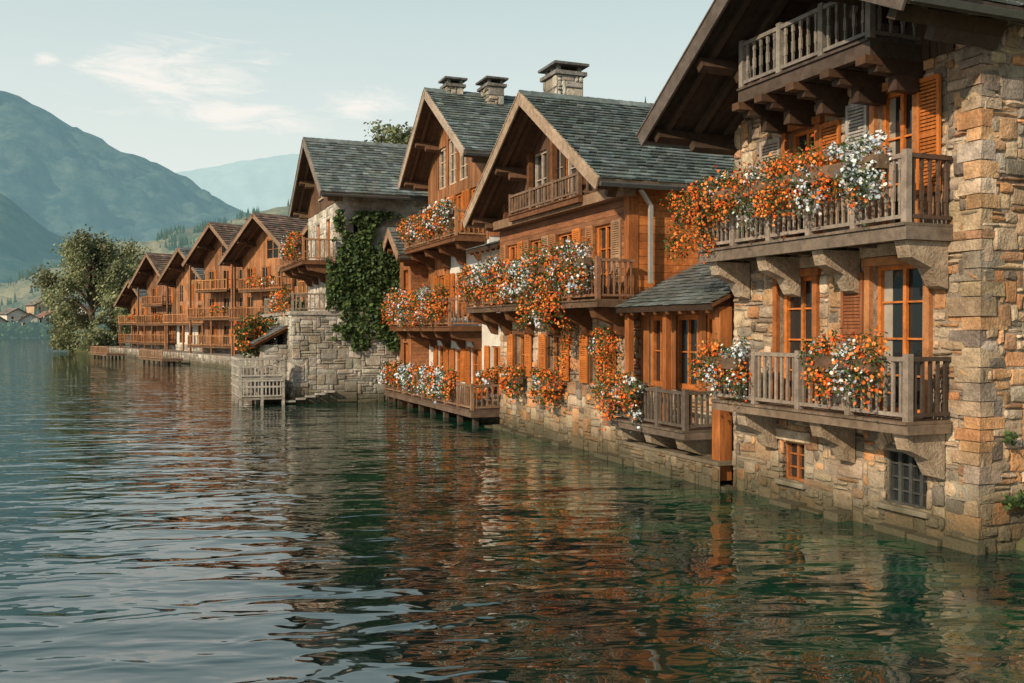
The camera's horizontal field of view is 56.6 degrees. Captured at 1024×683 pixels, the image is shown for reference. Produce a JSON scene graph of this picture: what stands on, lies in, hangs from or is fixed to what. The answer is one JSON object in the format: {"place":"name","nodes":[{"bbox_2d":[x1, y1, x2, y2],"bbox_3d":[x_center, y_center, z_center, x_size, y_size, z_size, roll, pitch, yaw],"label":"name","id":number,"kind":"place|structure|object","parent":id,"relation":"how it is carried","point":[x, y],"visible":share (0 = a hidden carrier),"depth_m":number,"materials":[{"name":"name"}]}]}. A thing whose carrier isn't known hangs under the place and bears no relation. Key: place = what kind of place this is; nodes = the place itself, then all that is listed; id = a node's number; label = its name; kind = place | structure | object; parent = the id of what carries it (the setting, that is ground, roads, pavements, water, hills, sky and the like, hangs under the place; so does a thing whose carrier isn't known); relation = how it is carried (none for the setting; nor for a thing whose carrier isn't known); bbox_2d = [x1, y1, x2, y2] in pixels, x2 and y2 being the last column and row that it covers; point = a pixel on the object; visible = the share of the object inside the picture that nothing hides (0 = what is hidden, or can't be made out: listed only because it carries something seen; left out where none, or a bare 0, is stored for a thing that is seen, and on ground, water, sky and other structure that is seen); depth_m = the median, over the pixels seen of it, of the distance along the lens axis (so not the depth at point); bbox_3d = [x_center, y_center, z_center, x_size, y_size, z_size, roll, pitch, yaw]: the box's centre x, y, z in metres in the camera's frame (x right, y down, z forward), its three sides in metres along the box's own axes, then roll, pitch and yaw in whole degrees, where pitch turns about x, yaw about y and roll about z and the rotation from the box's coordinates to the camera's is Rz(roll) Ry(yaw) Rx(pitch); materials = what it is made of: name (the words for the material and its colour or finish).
{"place":"outdoors","nodes":[
{"label":"outdoors","id":0,"kind":"place"},
{"bbox_2d":[0,193,73,282],"bbox_3d":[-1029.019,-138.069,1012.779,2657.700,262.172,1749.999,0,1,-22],"label":"hill","id":1,"kind":"structure","parent":0,"point":[27,241],"depth_m":1121.49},
{"bbox_2d":[0,91,245,243],"bbox_3d":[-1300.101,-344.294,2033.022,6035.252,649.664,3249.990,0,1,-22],"label":"mountain","id":2,"kind":"structure","parent":0,"point":[58,176],"depth_m":1966.71,"materials":[{"name":"plant"}]},
{"bbox_2d":[0,206,288,337],"bbox_3d":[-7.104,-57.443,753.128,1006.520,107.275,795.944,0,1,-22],"label":"hill","id":3,"kind":"structure","parent":0,"point":[21,291],"depth_m":601.07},
{"bbox_2d":[0,309,26,321],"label":"walls","id":4,"kind":"structure","parent":3,"relation":"on","point":[17,314],"depth_m":413.50,"materials":[{"name":"paint"}]},
{"bbox_2d":[26,301,53,313],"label":"walls","id":5,"kind":"structure","parent":3,"relation":"on","point":[30,309],"depth_m":438.02,"materials":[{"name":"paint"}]},
{"bbox_2d":[0,199,290,337],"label":"forest","id":6,"kind":"object","parent":3,"relation":"on","point":[29,329],"visible":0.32,"depth_m":558.68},
{"bbox_2d":[177,154,298,213],"bbox_3d":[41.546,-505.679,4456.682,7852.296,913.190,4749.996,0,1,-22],"label":"mountain","id":7,"kind":"structure","parent":0,"point":[263,184],"depth_m":4497.58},
{"bbox_2d":[0,0,713,172],"label":"sky","id":8,"kind":"structure","parent":0,"point":[176,85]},
{"bbox_2d":[388,227,424,254],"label":"roof tiles","id":9,"kind":"object","parent":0,"point":[400,245],"visible":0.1,"depth_m":43.54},
{"bbox_2d":[0,338,1023,682],"bbox_3d":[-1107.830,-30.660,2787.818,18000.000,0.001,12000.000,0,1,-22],"label":"lake water","id":10,"kind":"structure","parent":0,"point":[170,522],"depth_m":13.89,"materials":[{"name":"liquid"}]},
{"bbox_2d":[91,346,126,358],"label":"wooden dock","id":11,"kind":"object","parent":10,"relation":"in","point":[99,350],"visible":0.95,"depth_m":112.87,"materials":[{"name":"brown wood"}]},
{"bbox_2d":[138,349,182,364],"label":"wooden dock","id":12,"kind":"object","parent":10,"relation":"in","point":[144,355],"visible":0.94,"depth_m":94.06,"materials":[{"name":"brown wood"}]},
{"bbox_2d":[247,325,287,402],"bbox_3d":[-11.962,1.276,46.081,1.750,4.122,4.000,0,1,-22],"label":"slate roofed hut","id":13,"kind":"object","parent":10,"relation":"in","point":[273,350],"visible":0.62,"depth_m":44.56,"materials":[{"name":"stone"}]},
{"bbox_2d":[232,314,279,357],"bbox_3d":[-12.397,-0.259,46.310,2.524,2.186,2.447,0,1,-22],"label":"flowering shrub","id":14,"kind":"object","parent":13,"relation":"on","point":[253,328],"visible":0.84,"depth_m":45.69,"materials":[{"name":"green plant"}]},
{"bbox_2d":[231,356,334,405],"bbox_3d":[-10.811,2.429,44.707,4.335,3.450,3.435,0,1,-22],"label":"landing stage","id":15,"kind":"object","parent":10,"relation":"in","point":[238,378],"visible":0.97,"depth_m":42.86,"materials":[{"name":"grey wood"}]},
{"bbox_2d":[606,263,733,488],"bbox_3d":[4.600,0.986,22.720,3.255,6.273,4.503,0,1,-22],"label":"boathouse annex","id":16,"kind":"object","parent":10,"relation":"in","point":[683,432],"visible":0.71,"depth_m":22.27,"materials":[{"name":"wood"}]},
{"bbox_2d":[593,368,644,430],"bbox_3d":[2.593,1.432,22.855,0.744,1.572,1.947,0,1,-22],"label":"flower box","id":17,"kind":"object","parent":16,"relation":"attached to","point":[615,390],"visible":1,"depth_m":22.75,"materials":[{"name":"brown wood"}]},
{"bbox_2d":[656,320,696,384],"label":"window glass","id":18,"kind":"structure","parent":16,"relation":"in","point":[684,322],"depth_m":22.85,"materials":[{"name":"black"}]},
{"bbox_2d":[651,315,711,390],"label":"window frames","id":19,"kind":"structure","parent":16,"relation":"in","point":[654,319],"depth_m":22.97,"materials":[{"name":"brown wood"}]},
{"bbox_2d":[720,14,1023,555],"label":"walls","id":20,"kind":"structure","parent":10,"relation":"in","point":[837,490],"depth_m":15.05,"materials":[{"name":"stone"}]},
{"bbox_2d":[697,37,952,435],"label":"balcony deck","id":21,"kind":"structure","parent":20,"relation":"attached to","point":[841,58],"depth_m":16.01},
{"bbox_2d":[699,1,951,421],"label":"balcony railing","id":22,"kind":"object","parent":20,"relation":"attached to","point":[776,59],"visible":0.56,"depth_m":15.96,"materials":[{"name":"wood"}]},
{"bbox_2d":[659,186,719,268],"bbox_3d":[3.706,-2.374,19.774,0.891,1.759,1.711,0,1,-22],"label":"flower box","id":23,"kind":"object","parent":22,"relation":"attached to","point":[677,222],"visible":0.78,"depth_m":19.81,"materials":[{"name":"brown wood"}]},
{"bbox_2d":[685,332,753,404],"bbox_3d":[4.181,0.513,18.803,0.919,1.426,1.881,0,1,-22],"label":"flower box","id":24,"kind":"object","parent":22,"relation":"attached to","point":[719,362],"visible":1,"depth_m":18.70,"materials":[{"name":"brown wood"}]},
{"bbox_2d":[674,130,897,250],"bbox_3d":[4.693,-2.680,17.274,1.010,1.714,5.784,0,1,-22],"label":"flower box","id":25,"kind":"object","parent":22,"relation":"attached to","point":[802,177],"visible":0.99,"depth_m":16.46,"materials":[{"name":"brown wood"}]},
{"bbox_2d":[794,326,890,411],"bbox_3d":[5.381,0.430,15.664,0.788,1.378,2.072,0,1,-28],"label":"flower box","id":26,"kind":"object","parent":22,"relation":"attached to","point":[846,362],"visible":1,"depth_m":15.48,"materials":[{"name":"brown wood"}]},
{"bbox_2d":[709,240,947,479],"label":"corbels","id":27,"kind":"object","parent":20,"relation":"attached to","point":[928,260],"visible":0.88,"depth_m":16.68,"materials":[{"name":"stone"}]},
{"bbox_2d":[732,54,925,133],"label":"brackets","id":28,"kind":"object","parent":20,"relation":"attached to","point":[777,114],"visible":0.99,"depth_m":16.67,"materials":[{"name":"brown wood"}]},
{"bbox_2d":[649,0,1023,155],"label":"roof timbers","id":29,"kind":"object","parent":20,"relation":"on","point":[699,115],"visible":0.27,"depth_m":18.19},
{"bbox_2d":[636,0,1023,145],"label":"bargeboards","id":30,"kind":"object","parent":29,"relation":"attached to","point":[712,16],"visible":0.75,"depth_m":17.91,"materials":[{"name":"brown wood"}]},
{"bbox_2d":[639,0,1023,148],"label":"gutters","id":31,"kind":"object","parent":29,"relation":"attached to","point":[985,9],"visible":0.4,"depth_m":13.53,"materials":[{"name":"metal"}]},
{"bbox_2d":[776,243,896,450],"bbox_3d":[6.071,0.140,17.182,0.320,3.620,4.250,0,1,-22],"label":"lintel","id":32,"kind":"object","parent":20,"relation":"attached to","point":[883,440],"visible":0.27,"depth_m":16.58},
{"bbox_2d":[745,3,953,120],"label":"gable cladding","id":33,"kind":"structure","parent":20,"relation":"attached to","point":[931,49],"depth_m":16.67,"materials":[{"name":"brown wood"}]},
{"bbox_2d":[759,73,940,391],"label":"shutters","id":34,"kind":"object","parent":20,"relation":"attached to","point":[922,136],"visible":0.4,"depth_m":16.67,"materials":[{"name":"brown wood"}]},
{"bbox_2d":[770,82,932,412],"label":"window surrounds","id":35,"kind":"object","parent":20,"relation":"attached to","point":[867,264],"visible":0.36,"depth_m":16.54,"materials":[{"name":"brown wood"}]},
{"bbox_2d":[774,478,931,518],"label":"window sills","id":36,"kind":"structure","parent":20,"relation":"attached to","point":[904,510],"depth_m":16.07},
{"bbox_2d":[784,93,926,508],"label":"window frames","id":37,"kind":"structure","parent":20,"relation":"attached to","point":[911,478],"depth_m":16.38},
{"bbox_2d":[790,94,926,504],"bbox_3d":[7.664,-0.751,16.474,2.484,7.000,6.102,-1,2,-63],"label":"window glass","id":38,"kind":"object","parent":37,"relation":"in","point":[915,308],"visible":0.3,"depth_m":16.24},
{"bbox_2d":[884,98,922,406],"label":"curtains","id":39,"kind":"object","parent":37,"relation":"attached to","point":[888,307],"visible":0.27,"depth_m":16.40,"materials":[{"name":"fabric"}]},
{"bbox_2d":[946,44,1007,547],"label":"quoins","id":40,"kind":"object","parent":20,"relation":"attached to","point":[988,477],"visible":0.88,"depth_m":14.50,"materials":[{"name":"stone"}]},
{"bbox_2d":[1000,430,1023,511],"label":"ivy","id":41,"kind":"object","parent":20,"relation":"attached to","point":[1009,501],"visible":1,"depth_m":14.52,"materials":[{"name":"green plant"}]},
{"bbox_2d":[68,345,1023,550],"bbox_3d":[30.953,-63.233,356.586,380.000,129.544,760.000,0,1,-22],"label":"ground","id":42,"kind":"structure","parent":0,"point":[1020,545],"depth_m":14.77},
{"bbox_2d":[44,314,80,336],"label":"broadleaf tree","id":43,"kind":"object","parent":42,"relation":"on","point":[71,326],"visible":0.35,"depth_m":150.74,"materials":[{"name":"green plant"}]},
{"bbox_2d":[47,329,85,350],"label":"shrub","id":44,"kind":"object","parent":42,"relation":"on","point":[63,340],"visible":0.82,"depth_m":146.79,"materials":[{"name":"green plant"}]},
{"bbox_2d":[26,224,138,334],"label":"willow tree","id":45,"kind":"object","parent":42,"relation":"on","point":[96,269],"visible":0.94,"depth_m":142.41,"materials":[{"name":"green plant"}]},
{"bbox_2d":[71,323,123,350],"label":"shrub","id":46,"kind":"object","parent":42,"relation":"on","point":[95,336],"visible":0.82,"depth_m":134.32,"materials":[{"name":"green plant"}]},
{"bbox_2d":[86,294,130,345],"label":"broadleaf tree","id":47,"kind":"object","parent":42,"relation":"on","point":[99,319],"visible":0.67,"depth_m":135.81,"materials":[{"name":"green plant"}]},
{"bbox_2d":[86,238,153,345],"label":"willow tree","id":48,"kind":"object","parent":42,"relation":"on","point":[127,251],"visible":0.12,"depth_m":153.27,"materials":[{"name":"green plant"}]},
{"bbox_2d":[100,346,251,372],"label":"quay wall","id":49,"kind":"structure","parent":42,"relation":"on","point":[216,360],"depth_m":92.57,"materials":[{"name":"stone"}]},
{"bbox_2d":[113,279,146,347],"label":"wooden chalet","id":50,"kind":"object","parent":49,"relation":"on","point":[127,298],"visible":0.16,"depth_m":123.58,"materials":[{"name":"wood"}]},
{"bbox_2d":[127,252,176,349],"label":"wooden chalet","id":51,"kind":"object","parent":49,"relation":"on","point":[160,299],"visible":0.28,"depth_m":113.39,"materials":[{"name":"wood"}]},
{"bbox_2d":[156,247,203,351],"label":"wooden chalet","id":52,"kind":"object","parent":49,"relation":"on","point":[175,273],"visible":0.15,"depth_m":104.63,"materials":[{"name":"wood"}]},
{"bbox_2d":[179,271,201,342],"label":"window frames","id":53,"kind":"structure","parent":52,"relation":"in","point":[180,326],"depth_m":106.04,"materials":[{"name":"brown wood"}]},
{"bbox_2d":[181,218,247,353],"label":"wooden chalet","id":54,"kind":"object","parent":49,"relation":"on","point":[213,242],"visible":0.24,"depth_m":93.53,"materials":[{"name":"wood"}]},
{"bbox_2d":[209,245,242,344],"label":"window frames","id":55,"kind":"structure","parent":54,"relation":"in","point":[221,245],"depth_m":93.53,"materials":[{"name":"brown wood"}]},
{"bbox_2d":[210,246,241,343],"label":"window glass","id":56,"kind":"structure","parent":54,"relation":"in","point":[223,248],"depth_m":93.49,"materials":[{"name":"black"}]},
{"bbox_2d":[218,212,307,355],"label":"wooden chalet","id":57,"kind":"object","parent":49,"relation":"on","point":[254,246],"visible":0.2,"depth_m":82.45,"materials":[{"name":"wood"}]},
{"bbox_2d":[244,273,274,286],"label":"flowers","id":58,"kind":"object","parent":57,"relation":"attached to","point":[262,279],"visible":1,"depth_m":80.36,"materials":[{"name":"orange plant"}]},
{"bbox_2d":[248,239,298,315],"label":"window frames","id":59,"kind":"structure","parent":57,"relation":"in","point":[268,249],"depth_m":82.56,"materials":[{"name":"brown wood"}]},
{"bbox_2d":[249,240,299,316],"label":"window glass","id":60,"kind":"structure","parent":57,"relation":"in","point":[271,241],"depth_m":81.96,"materials":[{"name":"black"}]},
{"bbox_2d":[276,223,308,310],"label":"wooden chalet","id":61,"kind":"object","parent":49,"relation":"on","point":[304,233],"visible":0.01,"depth_m":71.00,"materials":[{"name":"wood"}]},
{"bbox_2d":[260,311,398,403],"bbox_3d":[-9.499,1.418,49.665,5.807,5.750,10.810,0,1,-22],"label":"base","id":62,"kind":"object","parent":42,"relation":"on","point":[319,360],"visible":0.48,"depth_m":44.34,"materials":[{"name":"stone"}]},
{"bbox_2d":[264,237,335,313],"bbox_3d":[-10.996,-3.184,48.571,2.045,3.420,9.590,0,1,-22],"label":"balcony railing","id":63,"kind":"object","parent":62,"relation":"on","point":[301,255],"visible":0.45,"depth_m":44.27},
{"bbox_2d":[266,284,294,316],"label":"flower box","id":64,"kind":"object","parent":63,"relation":"attached to","point":[279,298],"visible":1,"depth_m":45.16,"materials":[{"name":"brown wood"}]},
{"bbox_2d":[278,229,302,261],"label":"flower box","id":65,"kind":"object","parent":63,"relation":"attached to","point":[290,246],"visible":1,"depth_m":44.92,"materials":[{"name":"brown wood"}]},
{"bbox_2d":[308,195,427,311],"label":"walls","id":66,"kind":"structure","parent":42,"relation":"on","point":[404,208],"depth_m":45.73,"materials":[{"name":"paint"}]},
{"bbox_2d":[267,260,335,313],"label":"balcony deck","id":67,"kind":"structure","parent":66,"relation":"attached to","point":[294,266],"depth_m":44.63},
{"bbox_2d":[285,264,334,286],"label":"corbels","id":68,"kind":"object","parent":66,"relation":"attached to","point":[309,273],"visible":0.86,"depth_m":46.74,"materials":[{"name":"brown wood"}]},
{"bbox_2d":[308,181,335,218],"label":"gable cladding","id":69,"kind":"structure","parent":66,"relation":"attached to","point":[315,206],"depth_m":49.30,"materials":[{"name":"brown wood"}]},
{"bbox_2d":[291,141,396,219],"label":"roof timbers","id":70,"kind":"object","parent":66,"relation":"attached to","point":[304,186],"visible":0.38,"depth_m":49.74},
{"bbox_2d":[325,209,401,351],"bbox_3d":[-6.790,-2.852,44.860,4.064,6.755,0.728,0,1,-22],"label":"ivy","id":71,"kind":"object","parent":66,"relation":"attached to","point":[346,283],"visible":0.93,"depth_m":44.70,"materials":[{"name":"green plant"}]},
{"bbox_2d":[303,137,427,196],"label":"roof tiles","id":72,"kind":"object","parent":66,"relation":"on","point":[384,159],"visible":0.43,"depth_m":46.10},
{"bbox_2d":[288,138,427,218],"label":"bargeboards","id":73,"kind":"object","parent":72,"relation":"attached to","point":[303,145],"visible":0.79,"depth_m":45.98,"materials":[{"name":"brown wood"}]},
{"bbox_2d":[290,192,427,217],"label":"gutters","id":74,"kind":"object","parent":72,"relation":"on","point":[373,196],"visible":0.36,"depth_m":44.07,"materials":[{"name":"metal"}]},
{"bbox_2d":[363,119,412,144],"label":"broadleaf tree","id":75,"kind":"object","parent":42,"relation":"on","point":[393,133],"visible":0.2,"depth_m":66.39,"materials":[{"name":"green plant"}]},
{"bbox_2d":[399,262,428,403],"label":"walls","id":76,"kind":"structure","parent":42,"relation":"on","point":[408,339],"depth_m":44.78,"materials":[{"name":"brown wood"}]},
{"bbox_2d":[386,238,417,265],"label":"roof timbers","id":77,"kind":"object","parent":76,"relation":"on","point":[406,262],"visible":0.15,"depth_m":43.28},
{"bbox_2d":[382,229,409,260],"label":"bargeboards","id":78,"kind":"object","parent":77,"relation":"attached to","point":[390,238],"visible":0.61,"depth_m":43.70,"materials":[{"name":"brown wood"}]},
{"bbox_2d":[412,262,428,367],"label":"side cladding","id":79,"kind":"structure","parent":76,"relation":"attached to","point":[420,347],"depth_m":43.73,"materials":[{"name":"brown wood"}]},
{"bbox_2d":[384,380,500,425],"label":"lakeside terrace","id":80,"kind":"structure","parent":42,"relation":"on","point":[467,406],"depth_m":35.17,"materials":[{"name":"brown wood"}]},
{"bbox_2d":[378,359,423,394],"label":"flower box","id":81,"kind":"object","parent":80,"relation":"on","point":[404,375],"visible":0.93,"depth_m":41.30,"materials":[{"name":"white wood"}]},
{"bbox_2d":[417,361,458,406],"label":"flower box","id":82,"kind":"object","parent":80,"relation":"attached to","point":[442,381],"visible":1,"depth_m":36.55,"materials":[{"name":"white wood"}]},
{"bbox_2d":[474,366,497,400],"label":"flower box","id":83,"kind":"object","parent":80,"relation":"on","point":[484,378],"visible":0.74,"depth_m":34.44,"materials":[{"name":"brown wood"}]},
{"bbox_2d":[389,76,515,402],"bbox_3d":[0.698,-3.675,41.723,9.930,15.130,10.019,0,1,-22],"label":"timber chalet","id":84,"kind":"object","parent":42,"relation":"on","point":[456,131],"visible":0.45,"depth_m":40.05,"materials":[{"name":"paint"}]},
{"bbox_2d":[379,279,414,329],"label":"flower box","id":85,"kind":"object","parent":84,"relation":"attached to","point":[396,309],"visible":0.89,"depth_m":41.97,"materials":[{"name":"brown wood"}]},
{"bbox_2d":[394,207,429,243],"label":"flower box","id":86,"kind":"object","parent":84,"relation":"attached to","point":[409,228],"visible":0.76,"depth_m":40.80,"materials":[{"name":"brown wood"}]},
{"bbox_2d":[407,276,450,328],"bbox_3d":[-3.416,-1.579,38.039,1.258,2.259,4.227,0,1,-22],"label":"flower box","id":87,"kind":"object","parent":84,"relation":"attached to","point":[428,304],"visible":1,"depth_m":37.48,"materials":[{"name":"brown wood"}]},
{"bbox_2d":[418,196,458,243],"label":"flower box","id":88,"kind":"object","parent":84,"relation":"attached to","point":[438,214],"visible":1,"depth_m":37.24,"materials":[{"name":"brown wood"}]},
{"bbox_2d":[440,139,479,400],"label":"window frames","id":89,"kind":"structure","parent":84,"relation":"in","point":[450,142],"depth_m":40.18,"materials":[{"name":"brown wood"}]},
{"bbox_2d":[442,142,478,383],"bbox_3d":[-1.214,-3.188,39.887,1.670,11.000,6.210,0,1,-22],"label":"window glass","id":90,"kind":"structure","parent":84,"relation":"in","point":[452,142],"depth_m":40.83,"materials":[{"name":"black"}]},
{"bbox_2d":[482,249,500,422],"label":"walls","id":91,"kind":"structure","parent":42,"relation":"on","point":[490,340],"depth_m":35.53,"materials":[{"name":"paint"}]},
{"bbox_3d":[-0.608,0.419,35.007,0.220,3.287,1.200,0,1,-22],"label":"window","id":92,"kind":"object","parent":91,"relation":"attached to","visible":0},
{"bbox_2d":[484,286,500,395],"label":"shutters","id":93,"kind":"object","parent":92,"relation":"attached to","point":[486,356],"visible":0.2,"depth_m":35.59,"materials":[{"name":"brown wood"}]},
{"bbox_2d":[482,396,500,422],"bbox_3d":[-0.568,2.767,34.890,0.094,1.406,3.266,0,1,-22],"label":"base","id":94,"kind":"object","parent":42,"relation":"on","point":[492,418],"visible":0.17,"depth_m":35.30,"materials":[{"name":"stone"}]},
{"bbox_2d":[462,60,734,476],"bbox_3d":[5.531,-2.266,28.743,10.275,13.030,14.938,0,1,-22],"label":"timber chalet","id":95,"kind":"object","parent":42,"relation":"on","point":[567,159],"visible":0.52,"depth_m":27.14,"materials":[{"name":"wood"}]},
{"bbox_2d":[467,243,499,255],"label":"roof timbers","id":96,"kind":"object","parent":95,"relation":"attached to","point":[488,248],"visible":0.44,"depth_m":34.39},
{"bbox_2d":[452,253,526,305],"bbox_3d":[-0.694,-1.811,30.379,1.172,1.922,5.977,0,1,-22],"label":"flower box","id":97,"kind":"object","parent":95,"relation":"attached to","point":[473,279],"visible":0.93,"depth_m":29.89,"materials":[{"name":"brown wood"}]},
{"bbox_2d":[496,363,526,403],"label":"flower box","id":98,"kind":"object","parent":95,"relation":"attached to","point":[514,375],"visible":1,"depth_m":31.01,"materials":[{"name":"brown wood"}]},
{"bbox_2d":[512,284,569,336],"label":"climbing flowers","id":99,"kind":"object","parent":95,"relation":"attached to","point":[532,311],"visible":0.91,"depth_m":26.62,"materials":[{"name":"orange plant"}]},
{"bbox_2d":[528,367,569,411],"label":"flower box","id":100,"kind":"object","parent":95,"relation":"attached to","point":[547,387],"visible":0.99,"depth_m":28.39,"materials":[{"name":"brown wood"}]},
{"bbox_2d":[511,237,597,301],"bbox_3d":[1.115,-1.962,25.895,1.361,1.846,4.532,0,1,-22],"label":"flower box","id":101,"kind":"object","parent":95,"relation":"attached to","point":[557,270],"visible":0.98,"depth_m":25.30,"materials":[{"name":"orange plant"}]},
{"bbox_2d":[553,319,578,373],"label":"climbing flowers","id":102,"kind":"object","parent":95,"relation":"attached to","point":[570,340],"visible":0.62,"depth_m":27.05,"materials":[{"name":"orange plant"}]},
{"bbox_2d":[586,326,622,414],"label":"climbing flowers","id":103,"kind":"object","parent":95,"relation":"attached to","point":[608,338],"visible":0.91,"depth_m":25.07,"materials":[{"name":"orange plant"}]},
{"bbox_2d":[509,149,729,383],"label":"window frames","id":104,"kind":"structure","parent":95,"relation":"in","point":[599,228],"depth_m":28.76,"materials":[{"name":"brown wood"}]},
{"bbox_2d":[513,149,726,377],"bbox_3d":[2.001,-2.546,28.333,2.620,7.400,8.906,-1,1,-42],"label":"window glass","id":105,"kind":"structure","parent":95,"relation":"in","point":[539,158],"depth_m":28.43,"materials":[{"name":"black"}]},
{"bbox_2d":[982,0,1023,7],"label":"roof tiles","id":106,"kind":"object","parent":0,"point":[1018,3],"visible":0.09,"depth_m":13.87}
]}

